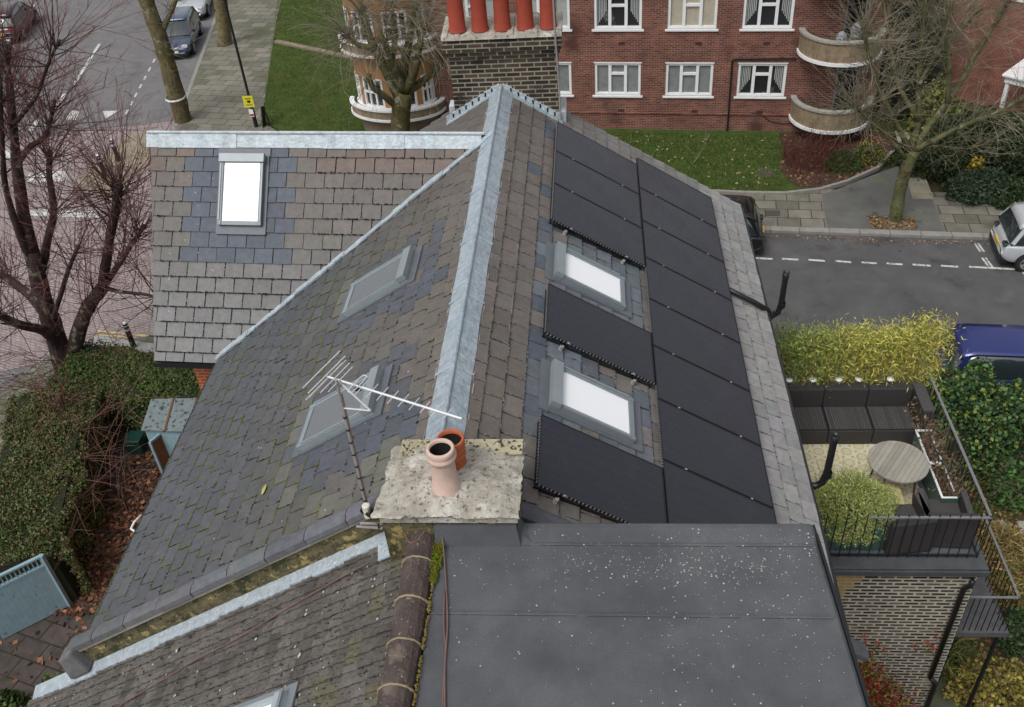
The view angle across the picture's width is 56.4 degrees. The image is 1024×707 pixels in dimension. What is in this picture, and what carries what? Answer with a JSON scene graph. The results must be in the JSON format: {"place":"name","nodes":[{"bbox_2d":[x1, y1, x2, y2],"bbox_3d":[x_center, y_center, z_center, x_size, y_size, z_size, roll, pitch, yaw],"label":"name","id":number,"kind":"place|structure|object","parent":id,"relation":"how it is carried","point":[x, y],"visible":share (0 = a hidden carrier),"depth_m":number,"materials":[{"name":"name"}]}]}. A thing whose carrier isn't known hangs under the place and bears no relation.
{"place":"outdoors","nodes":[
{"label":"outdoors","id":0,"kind":"place"},
{"bbox_2d":[0,335,156,451],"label":"corner pavement","id":1,"kind":"structure","parent":0,"point":[149,339],"depth_m":29.55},
{"bbox_2d":[0,0,184,407],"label":"lime tree","id":2,"kind":"object","parent":1,"relation":"on","point":[38,296],"visible":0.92,"depth_m":24.39,"materials":[{"name":"brown plant"}]},
{"bbox_2d":[0,430,159,706],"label":"yard","id":3,"kind":"structure","parent":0,"point":[51,638],"depth_m":22.14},
{"bbox_2d":[0,688,30,706],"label":"leafy plant","id":4,"kind":"object","parent":3,"relation":"on","point":[10,697],"visible":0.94,"depth_m":20.43,"materials":[{"name":"green plant"}]},
{"bbox_2d":[0,554,71,638],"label":"store","id":5,"kind":"structure","parent":3,"relation":"on","point":[33,595],"depth_m":21.92,"materials":[{"name":"blue paint"}]},
{"bbox_2d":[0,380,117,600],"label":"hedge","id":6,"kind":"object","parent":3,"relation":"on","point":[22,537],"visible":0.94,"depth_m":23.94,"materials":[{"name":"green plant"}]},
{"bbox_2d":[0,442,160,704],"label":"fallen leaves","id":7,"kind":"object","parent":3,"relation":"on","point":[136,494],"visible":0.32,"depth_m":24.46,"materials":[{"name":"brown plant"}]},
{"bbox_2d":[0,311,184,582],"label":"lime suckers","id":8,"kind":"object","parent":3,"relation":"on","point":[61,396],"visible":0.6,"depth_m":25.35,"materials":[{"name":"brown plant"}]},
{"bbox_2d":[45,338,200,433],"bbox_3d":[-10.432,1.088,27.411,5.094,1.972,2.558,7,40,14],"label":"hedge","id":9,"kind":"object","parent":3,"relation":"on","point":[157,380],"visible":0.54,"depth_m":26.79,"materials":[{"name":"green plant"}]},
{"bbox_2d":[124,430,148,453],"bbox_3d":[-10.521,2.494,26.751,0.478,0.500,0.480,-1,39,5],"label":"wheelie bin","id":10,"kind":"object","parent":3,"relation":"on","point":[138,438],"visible":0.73,"depth_m":26.61,"materials":[{"name":"green plastic"}]},
{"bbox_2d":[141,398,197,455],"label":"bin store","id":11,"kind":"structure","parent":3,"relation":"on","point":[167,419],"depth_m":24.80,"materials":[{"name":"grey paint"}]},
{"bbox_2d":[149,433,169,473],"bbox_3d":[-9.048,2.726,25.244,0.082,1.730,0.805,19,44,27],"label":"open store door","id":12,"kind":"structure","parent":11,"relation":"attached to","point":[159,450],"depth_m":24.85,"materials":[{"name":"brown paint"}]},
{"bbox_2d":[0,121,174,371],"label":"raised block paving","id":13,"kind":"structure","parent":0,"point":[141,318],"depth_m":34.69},
{"bbox_2d":[76,131,149,201],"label":"pavement buildout","id":14,"kind":"structure","parent":13,"relation":"on","point":[131,147],"depth_m":41.29,"materials":[{"name":"grey concrete"}]},
{"bbox_2d":[0,0,214,391],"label":"road","id":15,"kind":"structure","parent":0,"point":[140,57],"depth_m":50.47,"materials":[{"name":"grey asphalt"}]},
{"bbox_2d":[0,1,39,40],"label":"parked car","id":16,"kind":"object","parent":15,"relation":"on","point":[14,9],"visible":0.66,"depth_m":53.95,"materials":[{"name":"grey paint"}]},
{"bbox_2d":[5,44,154,217],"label":"road markings","id":17,"kind":"object","parent":15,"relation":"on","point":[108,113],"visible":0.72,"depth_m":40.80,"materials":[{"name":"paint"}]},
{"bbox_2d":[162,6,202,56],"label":"parked car","id":18,"kind":"object","parent":15,"relation":"on","point":[189,17],"visible":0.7,"depth_m":50.70,"materials":[{"name":"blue metal"}]},
{"bbox_2d":[187,0,280,130],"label":"street pavement","id":19,"kind":"structure","parent":0,"point":[215,100],"depth_m":48.15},
{"bbox_2d":[112,0,208,123],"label":"street tree","id":20,"kind":"object","parent":19,"relation":"on","point":[157,28],"visible":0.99,"depth_m":41.78,"materials":[{"name":"brown plant"}]},
{"bbox_2d":[213,0,231,46],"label":"street tree","id":21,"kind":"object","parent":19,"relation":"on","point":[224,36],"visible":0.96,"depth_m":50.39,"materials":[{"name":"brown plant"}]},
{"bbox_2d":[224,0,257,127],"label":"street lamp","id":22,"kind":"object","parent":19,"relation":"on","point":[248,101],"visible":1,"depth_m":41.69,"materials":[{"name":"black metal"}]},
{"bbox_2d":[261,0,363,130],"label":"grass","id":23,"kind":"structure","parent":0,"point":[318,114],"depth_m":47.05,"materials":[{"name":"green plant"}]},
{"bbox_2d":[264,0,891,190],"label":"lawn","id":24,"kind":"structure","parent":0,"point":[787,184],"depth_m":43.43,"materials":[{"name":"green plant"}]},
{"bbox_2d":[277,0,469,130],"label":"pollarded plane","id":25,"kind":"object","parent":24,"relation":"on","point":[403,84],"visible":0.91,"depth_m":35.93,"materials":[{"name":"brown plant"}]},
{"bbox_2d":[609,130,917,229],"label":"fallen leaves","id":26,"kind":"object","parent":24,"relation":"on","point":[877,222],"visible":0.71,"depth_m":35.96,"materials":[{"name":"brown plant"}]},
{"bbox_2d":[779,131,890,187],"bbox_3d":[12.738,-7.548,37.052,4.812,0.100,4.516,-1,39,5],"label":"planting bed","id":27,"kind":"object","parent":24,"relation":"on","point":[822,181],"visible":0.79,"depth_m":36.87,"materials":[{"name":"soil"}]},
{"bbox_2d":[712,150,894,194],"bbox_3d":[11.230,-6.519,35.912,8.130,0.160,1.684,-13,39,-10],"label":"lawn edging","id":28,"kind":"object","parent":27,"relation":"on","point":[857,177],"visible":0.86,"depth_m":35.45,"materials":[{"name":"concrete"}]},
{"bbox_2d":[776,115,858,173],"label":"red shrub","id":29,"kind":"object","parent":27,"relation":"on","point":[830,146],"visible":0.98,"depth_m":36.55,"materials":[{"name":"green plant"}]},
{"bbox_2d":[821,148,865,174],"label":"strappy clump","id":30,"kind":"object","parent":27,"relation":"on","point":[856,163],"visible":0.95,"depth_m":36.07,"materials":[{"name":"green plant"}]},
{"bbox_2d":[848,140,889,166],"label":"leafy clump","id":31,"kind":"object","parent":27,"relation":"on","point":[879,150],"visible":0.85,"depth_m":36.37,"materials":[{"name":"green plant"}]},
{"bbox_2d":[873,0,953,118],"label":"tall evergreen","id":32,"kind":"object","parent":24,"relation":"on","point":[936,70],"visible":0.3,"depth_m":38.11,"materials":[{"name":"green plant"}]},
{"bbox_2d":[153,233,1023,381],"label":"side road","id":33,"kind":"structure","parent":0,"point":[838,291],"depth_m":30.67,"materials":[{"name":"grey asphalt"}]},
{"bbox_2d":[720,194,764,251],"bbox_3d":[6.503,-4.432,32.739,4.210,1.680,2.160,3,39,10],"label":"parked car","id":34,"kind":"object","parent":33,"relation":"on","point":[754,217],"visible":0.19,"depth_m":31.94,"materials":[{"name":"black paint"}]},
{"bbox_2d":[756,243,1023,273],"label":"parking bay lines","id":35,"kind":"object","parent":33,"relation":"on","point":[985,262],"visible":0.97,"depth_m":31.47,"materials":[{"name":"paint"}]},
{"bbox_2d":[930,323,1023,386],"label":"parked car","id":36,"kind":"object","parent":33,"relation":"on","point":[1001,346],"visible":0.39,"depth_m":25.64,"materials":[{"name":"blue paint"}]},
{"bbox_2d":[989,201,1023,271],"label":"parked car","id":37,"kind":"object","parent":33,"relation":"on","point":[1006,235],"visible":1,"depth_m":30.61,"materials":[{"name":"silver metal"}]},
{"bbox_2d":[174,123,1002,233],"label":"pavement","id":38,"kind":"structure","parent":0,"point":[802,210],"depth_m":33.92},
{"bbox_2d":[174,16,989,239],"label":"kerb","id":39,"kind":"structure","parent":38,"relation":"on","point":[881,233],"depth_m":32.96,"materials":[{"name":"concrete"}]},
{"bbox_2d":[822,166,943,232],"bbox_3d":[13.112,-5.587,34.555,4.031,0.001,5.032,-1,39,5],"label":"tarmac patch","id":40,"kind":"object","parent":38,"relation":"on","point":[852,205],"visible":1,"depth_m":34.21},
{"bbox_2d":[805,0,1023,222],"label":"plane tree","id":41,"kind":"object","parent":38,"relation":"on","point":[915,146],"visible":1,"depth_m":30.05,"materials":[{"name":"brown plant"}]},
{"bbox_2d":[895,131,933,198],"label":"slab path","id":42,"kind":"structure","parent":38,"relation":"on","point":[920,189],"depth_m":34.99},
{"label":"planting bed","id":43,"kind":"structure","parent":38,"relation":"on","visible":0},
{"bbox_2d":[904,73,959,133],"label":"pale green shrub","id":44,"kind":"object","parent":43,"relation":"on","point":[939,95],"visible":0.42,"depth_m":37.33,"materials":[{"name":"green plant"}]},
{"bbox_2d":[888,125,991,182],"bbox_3d":[16.253,-7.633,35.678,3.921,1.482,3.070,-1,39,5],"label":"evergreen shrub","id":45,"kind":"object","parent":43,"relation":"on","point":[939,169],"visible":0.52,"depth_m":35.19,"materials":[{"name":"green plant"}]},
{"bbox_2d":[931,104,1023,163],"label":"evergreen shrub","id":46,"kind":"object","parent":43,"relation":"on","point":[988,125],"visible":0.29,"depth_m":35.99,"materials":[{"name":"green plant"}]},
{"bbox_2d":[941,165,1016,206],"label":"evergreen shrub","id":47,"kind":"object","parent":43,"relation":"on","point":[981,185],"visible":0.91,"depth_m":33.79,"materials":[{"name":"green plant"}]},
{"bbox_2d":[973,116,1023,177],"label":"evergreen shrub","id":48,"kind":"object","parent":43,"relation":"on","point":[1012,164],"visible":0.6,"depth_m":34.83,"materials":[{"name":"green plant"}]},
{"bbox_2d":[987,175,1023,210],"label":"evergreen shrub","id":49,"kind":"object","parent":43,"relation":"on","point":[1016,192],"visible":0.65,"depth_m":33.39,"materials":[{"name":"green plant"}]},
{"bbox_2d":[608,130,782,190],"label":"grass","id":50,"kind":"structure","parent":0,"point":[707,150],"depth_m":37.80,"materials":[{"name":"green plant"}]},
{"bbox_2d":[835,98,1012,191],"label":"ground","id":51,"kind":"structure","parent":0,"point":[935,186],"depth_m":38.94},
{"bbox_2d":[27,515,871,706],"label":"neighbour house","id":52,"kind":"structure","parent":51,"relation":"on","point":[635,615],"depth_m":9.16,"materials":[{"name":"concrete"}]},
{"bbox_2d":[116,562,368,706],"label":"cable","id":53,"kind":"object","parent":52,"relation":"attached to","point":[244,633],"visible":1,"depth_m":10.77,"materials":[{"name":"black rubber"}]},
{"bbox_2d":[234,682,298,706],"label":"roof window","id":54,"kind":"structure","parent":52,"relation":"in","point":[285,696],"depth_m":9.55,"materials":[{"name":"metal"}]},
{"bbox_2d":[59,0,868,678],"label":"terraced house","id":55,"kind":"structure","parent":51,"relation":"on","point":[425,266],"depth_m":13.97,"materials":[{"name":"stone"}]},
{"bbox_2d":[216,148,270,234],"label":"roof window","id":56,"kind":"structure","parent":55,"relation":"in","point":[242,204],"depth_m":16.71,"materials":[{"name":"white glass"}]},
{"bbox_2d":[291,364,393,459],"bbox_3d":[-2.183,0.743,12.288,1.318,0.873,0.960,-1,39,5],"label":"roof window","id":57,"kind":"structure","parent":55,"relation":"in","point":[323,422],"depth_m":12.16,"materials":[{"name":"grey glass"}]},
{"bbox_2d":[337,245,423,324],"bbox_3d":[-2.004,-1.055,14.505,1.310,0.868,0.940,-1,39,5],"label":"roof window","id":58,"kind":"structure","parent":55,"relation":"in","point":[400,271],"depth_m":14.37,"materials":[{"name":"grey glass"}]},
{"bbox_2d":[302,351,462,530],"bbox_3d":[-1.071,1.139,9.473,1.550,2.076,0.600,15,43,23],"label":"tv aerial","id":59,"kind":"object","parent":55,"relation":"attached to","point":[366,510],"visible":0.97,"depth_m":9.17,"materials":[{"name":"silver metal"}]},
{"bbox_2d":[544,241,631,318],"bbox_3d":[1.149,-1.118,14.321,1.276,0.864,0.940,-1,39,5],"label":"roof window","id":60,"kind":"structure","parent":55,"relation":"in","point":[564,266],"depth_m":14.21,"materials":[{"name":"grey metal"}]},
{"bbox_2d":[538,358,642,453],"bbox_3d":[1.005,0.649,12.160,1.293,0.875,0.950,-1,39,5],"label":"roof window","id":61,"kind":"structure","parent":55,"relation":"in","point":[569,394],"depth_m":12.06,"materials":[{"name":"white glass"}]},
{"bbox_2d":[532,122,663,522],"bbox_3d":[1.880,-0.815,14.517,2.685,1.763,9.288,-1,39,5],"label":"panel mounting","id":62,"kind":"object","parent":55,"relation":"attached to","point":[631,376],"visible":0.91,"depth_m":12.90,"materials":[{"name":"black metal"}]},
{"bbox_2d":[730,270,789,319],"bbox_3d":[4.275,-0.862,16.684,1.247,1.027,0.422,-21,41,-19],"label":"vent pipe","id":63,"kind":"object","parent":55,"relation":"attached to","point":[763,307],"visible":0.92,"depth_m":16.59,"materials":[{"name":"black plastic"}]},
{"bbox_2d":[812,432,839,489],"bbox_3d":[4.370,1.555,13.618,0.453,1.082,0.138,-1,39,5],"label":"vent pipe","id":64,"kind":"object","parent":55,"relation":"attached to","point":[826,475],"visible":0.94,"depth_m":13.56,"materials":[{"name":"black plastic"}]},
{"bbox_2d":[338,0,892,134],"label":"block of flats","id":65,"kind":"structure","parent":51,"relation":"on","point":[740,65],"depth_m":37.99,"materials":[{"name":"red brick"}]},
{"bbox_2d":[532,0,571,31],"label":"window","id":66,"kind":"structure","parent":65,"relation":"in","point":[561,5],"depth_m":37.70,"materials":[{"name":"white paint"}]},
{"bbox_2d":[559,62,573,96],"bbox_3d":[1.540,-11.382,39.496,2.050,1.480,0.270,3,39,10],"label":"window","id":67,"kind":"structure","parent":65,"relation":"in","point":[564,67],"depth_m":39.43,"materials":[{"name":"white paint"}]},
{"bbox_2d":[593,62,642,97],"bbox_3d":[4.323,-11.222,39.006,2.050,1.480,0.270,3,39,10],"label":"window","id":68,"kind":"structure","parent":65,"relation":"in","point":[612,79],"depth_m":39.06,"materials":[{"name":"white paint"}]},
{"bbox_2d":[592,0,643,31],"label":"window","id":69,"kind":"structure","parent":65,"relation":"in","point":[609,15],"depth_m":37.42,"materials":[{"name":"white paint"}]},
{"bbox_2d":[663,62,714,97],"bbox_3d":[7.145,-11.060,38.509,2.050,1.480,0.270,3,39,10],"label":"window","id":70,"kind":"structure","parent":65,"relation":"in","point":[685,79],"depth_m":38.55,"materials":[{"name":"white paint"}]},
{"bbox_2d":[665,0,718,31],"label":"window","id":71,"kind":"structure","parent":65,"relation":"in","point":[683,15],"depth_m":36.92,"materials":[{"name":"white paint"}]},
{"bbox_2d":[734,63,788,98],"bbox_3d":[9.937,-10.900,38.017,2.050,1.480,0.270,3,39,10],"label":"window","id":72,"kind":"structure","parent":65,"relation":"in","point":[754,79],"depth_m":38.07,"materials":[{"name":"white paint"}]},
{"bbox_2d":[739,0,794,30],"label":"window","id":73,"kind":"structure","parent":65,"relation":"in","point":[758,15],"depth_m":36.44,"materials":[{"name":"white paint"}]},
{"bbox_2d":[831,66,860,109],"bbox_3d":[13.200,-10.438,37.779,0.900,2.050,0.100,3,39,10],"label":"balcony door","id":74,"kind":"structure","parent":65,"relation":"in","point":[850,72],"depth_m":37.61,"materials":[{"name":"black glass"}]},
{"bbox_2d":[843,0,872,38],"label":"balcony door","id":75,"kind":"structure","parent":65,"relation":"in","point":[849,9],"depth_m":35.86,"materials":[{"name":"black glass"}]},
{"bbox_2d":[830,428,990,706],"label":"extension","id":76,"kind":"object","parent":51,"relation":"on","point":[903,603],"visible":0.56,"depth_m":16.31,"materials":[{"name":"brick"}]},
{"bbox_2d":[818,502,885,550],"bbox_3d":[5.603,2.910,16.050,1.110,0.490,0.630,-1,39,5],"label":"corrugated planter","id":77,"kind":"object","parent":76,"relation":"on","point":[875,545],"visible":0.32,"depth_m":15.82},
{"bbox_2d":[812,452,900,547],"bbox_3d":[5.593,2.355,15.781,1.884,1.167,1.457,-1,39,5],"label":"feathery bush","id":78,"kind":"object","parent":77,"relation":"in","point":[868,488],"visible":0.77,"depth_m":15.64,"materials":[{"name":"green plant"}]},
{"bbox_2d":[803,442,918,503],"bbox_3d":[6.036,2.102,17.412,2.450,0.015,2.350,-1,39,5],"label":"outdoor rug","id":79,"kind":"object","parent":76,"relation":"on","point":[856,452],"visible":0.14,"depth_m":17.54,"materials":[{"name":"beige fabric"}]},
{"bbox_2d":[787,382,934,443],"bbox_3d":[6.415,1.123,17.943,2.644,0.780,0.870,-1,39,5],"label":"wicker sofa","id":80,"kind":"object","parent":79,"relation":"on","point":[860,413],"visible":0.84,"depth_m":17.89,"materials":[{"name":"black wicker"}]},
{"bbox_2d":[867,441,929,501],"bbox_3d":[6.702,2.138,16.712,1.006,0.719,1.006,-1,39,5],"label":"round table","id":81,"kind":"object","parent":79,"relation":"on","point":[906,463],"visible":0.94,"depth_m":16.47,"materials":[{"name":"grey wood"}]},
{"bbox_2d":[796,381,929,393],"bbox_3d":[6.451,0.841,18.588,3.100,0.450,0.390,-1,39,5],"label":"bamboo planter","id":82,"kind":"object","parent":76,"relation":"on","point":[928,391],"visible":0.14,"depth_m":18.50,"materials":[{"name":"black plastic"}]},
{"bbox_2d":[774,317,825,386],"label":"bamboo","id":83,"kind":"object","parent":82,"relation":"in","point":[784,343],"visible":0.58,"depth_m":17.82,"materials":[{"name":"green plant"}]},
{"bbox_2d":[778,314,852,396],"bbox_3d":[5.699,0.051,18.092,1.459,1.501,1.221,-1,39,5],"label":"bamboo","id":84,"kind":"object","parent":82,"relation":"in","point":[809,361],"visible":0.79,"depth_m":17.87,"materials":[{"name":"green plant"}]},
{"bbox_2d":[800,316,870,397],"bbox_3d":[6.071,0.044,18.036,1.383,1.536,1.106,-12,39,-9],"label":"bamboo","id":85,"kind":"object","parent":82,"relation":"in","point":[835,342],"visible":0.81,"depth_m":17.81,"materials":[{"name":"green plant"}]},
{"bbox_2d":[824,312,900,385],"bbox_3d":[6.472,0.034,17.970,1.292,1.581,1.102,-14,40,-11],"label":"bamboo","id":86,"kind":"object","parent":82,"relation":"in","point":[856,356],"visible":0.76,"depth_m":17.75,"materials":[{"name":"green plant"}]},
{"bbox_2d":[845,315,918,386],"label":"bamboo","id":87,"kind":"object","parent":82,"relation":"in","point":[880,355],"visible":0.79,"depth_m":17.74,"materials":[{"name":"green plant"}]},
{"bbox_2d":[869,315,939,390],"bbox_3d":[7.317,0.077,17.839,1.293,1.566,1.092,11,41,19],"label":"bamboo","id":88,"kind":"object","parent":82,"relation":"in","point":[902,357],"visible":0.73,"depth_m":17.69,"materials":[{"name":"yellow plant"}]},
{"bbox_2d":[891,304,967,394],"bbox_3d":[7.686,-0.024,17.762,1.362,1.769,1.115,-1,39,5],"label":"bamboo","id":89,"kind":"object","parent":82,"relation":"in","point":[927,346],"visible":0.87,"depth_m":17.59,"materials":[{"name":"green plant"}]},
{"bbox_2d":[858,630,945,706],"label":"red creeper","id":90,"kind":"object","parent":76,"relation":"attached to","point":[875,684],"visible":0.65,"depth_m":17.49,"materials":[{"name":"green plant"}]},
{"bbox_2d":[873,493,939,553],"bbox_3d":[6.509,2.798,15.876,0.790,0.780,0.790,-6,39,-1],"label":"wicker armchair","id":91,"kind":"object","parent":76,"relation":"on","point":[915,507],"visible":0.69,"depth_m":15.60,"materials":[{"name":"black wicker"}]},
{"bbox_2d":[824,377,992,557],"bbox_3d":[6.141,1.881,16.811,3.172,1.050,3.492,-1,39,5],"label":"terrace railing","id":92,"kind":"object","parent":76,"relation":"on","point":[975,481],"visible":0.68,"depth_m":15.61,"materials":[{"name":"black metal"}]},
{"bbox_2d":[912,429,958,502],"bbox_3d":[7.441,2.097,16.846,0.290,0.500,1.670,-1,39,5],"label":"long planter","id":93,"kind":"object","parent":76,"relation":"on","point":[929,478],"visible":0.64,"depth_m":16.62,"materials":[{"name":"white paint"}]},
{"bbox_2d":[904,396,984,496],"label":"dead stems","id":94,"kind":"object","parent":93,"relation":"in","point":[935,445],"visible":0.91,"depth_m":16.72,"materials":[{"name":"brown plant"}]},
{"bbox_2d":[917,488,978,547],"bbox_3d":[7.209,2.708,15.915,0.790,0.780,0.790,1,39,7],"label":"wicker armchair","id":95,"kind":"object","parent":76,"relation":"on","point":[962,506],"visible":0.59,"depth_m":15.69,"materials":[{"name":"black wicker"}]},
{"bbox_2d":[938,513,1019,706],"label":"garden landing","id":96,"kind":"object","parent":76,"relation":"attached to","point":[982,616],"visible":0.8,"depth_m":17.08,"materials":[{"name":"black metal"}]},
{"bbox_2d":[938,0,1023,115],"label":"brick house","id":97,"kind":"structure","parent":51,"relation":"on","point":[1000,82],"depth_m":38.84,"materials":[{"name":"red brick"}]},
{"bbox_2d":[945,482,1023,706],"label":"garden","id":98,"kind":"object","parent":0,"point":[982,639],"depth_m":22.77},
{"bbox_2d":[930,676,955,706],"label":"mossy slab","id":99,"kind":"structure","parent":98,"relation":"on","point":[938,700],"depth_m":19.32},
{"bbox_2d":[941,637,985,689],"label":"strappy clump","id":100,"kind":"object","parent":98,"relation":"on","point":[963,647],"visible":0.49,"depth_m":19.51,"materials":[{"name":"green plant"}]},
{"bbox_2d":[918,355,1023,489],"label":"ivy bush","id":101,"kind":"object","parent":98,"relation":"on","point":[972,400],"visible":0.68,"depth_m":23.13,"materials":[{"name":"green plant"}]},
{"bbox_2d":[942,647,1023,706],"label":"yellowing shrub","id":102,"kind":"object","parent":98,"relation":"on","point":[1000,671],"visible":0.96,"depth_m":18.97,"materials":[{"name":"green plant"}]},
{"bbox_2d":[945,484,1023,705],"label":"fallen leaves","id":103,"kind":"object","parent":98,"relation":"on","point":[982,520],"visible":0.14,"depth_m":22.79,"materials":[{"name":"brown plant"}]},
{"bbox_2d":[974,518,1023,587],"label":"strappy clump","id":104,"kind":"object","parent":98,"relation":"on","point":[1010,542],"visible":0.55,"depth_m":21.32,"materials":[{"name":"beige plant"}]},
{"bbox_2d":[975,451,1023,518],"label":"ivy bush","id":105,"kind":"object","parent":98,"relation":"on","point":[1013,460],"visible":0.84,"depth_m":23.08,"materials":[{"name":"green plant"}]},
{"bbox_2d":[987,457,1023,513],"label":"leafy plant","id":106,"kind":"object","parent":98,"relation":"on","point":[1004,496],"visible":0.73,"depth_m":22.95,"materials":[{"name":"green plant"}]},
{"bbox_2d":[988,555,1023,618],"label":"strappy clump","id":107,"kind":"object","parent":98,"relation":"on","point":[1016,566],"visible":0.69,"depth_m":20.82,"materials":[{"name":"yellow plant"}]},
{"bbox_2d":[993,605,1023,660],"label":"leafy plant","id":108,"kind":"object","parent":98,"relation":"on","point":[1017,645],"visible":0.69,"depth_m":19.98,"materials":[{"name":"green plant"}]},
{"bbox_2d":[996,376,1023,459],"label":"ivy bush","id":109,"kind":"object","parent":98,"relation":"on","point":[1019,387],"visible":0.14,"depth_m":23.56,"materials":[{"name":"green plant"}]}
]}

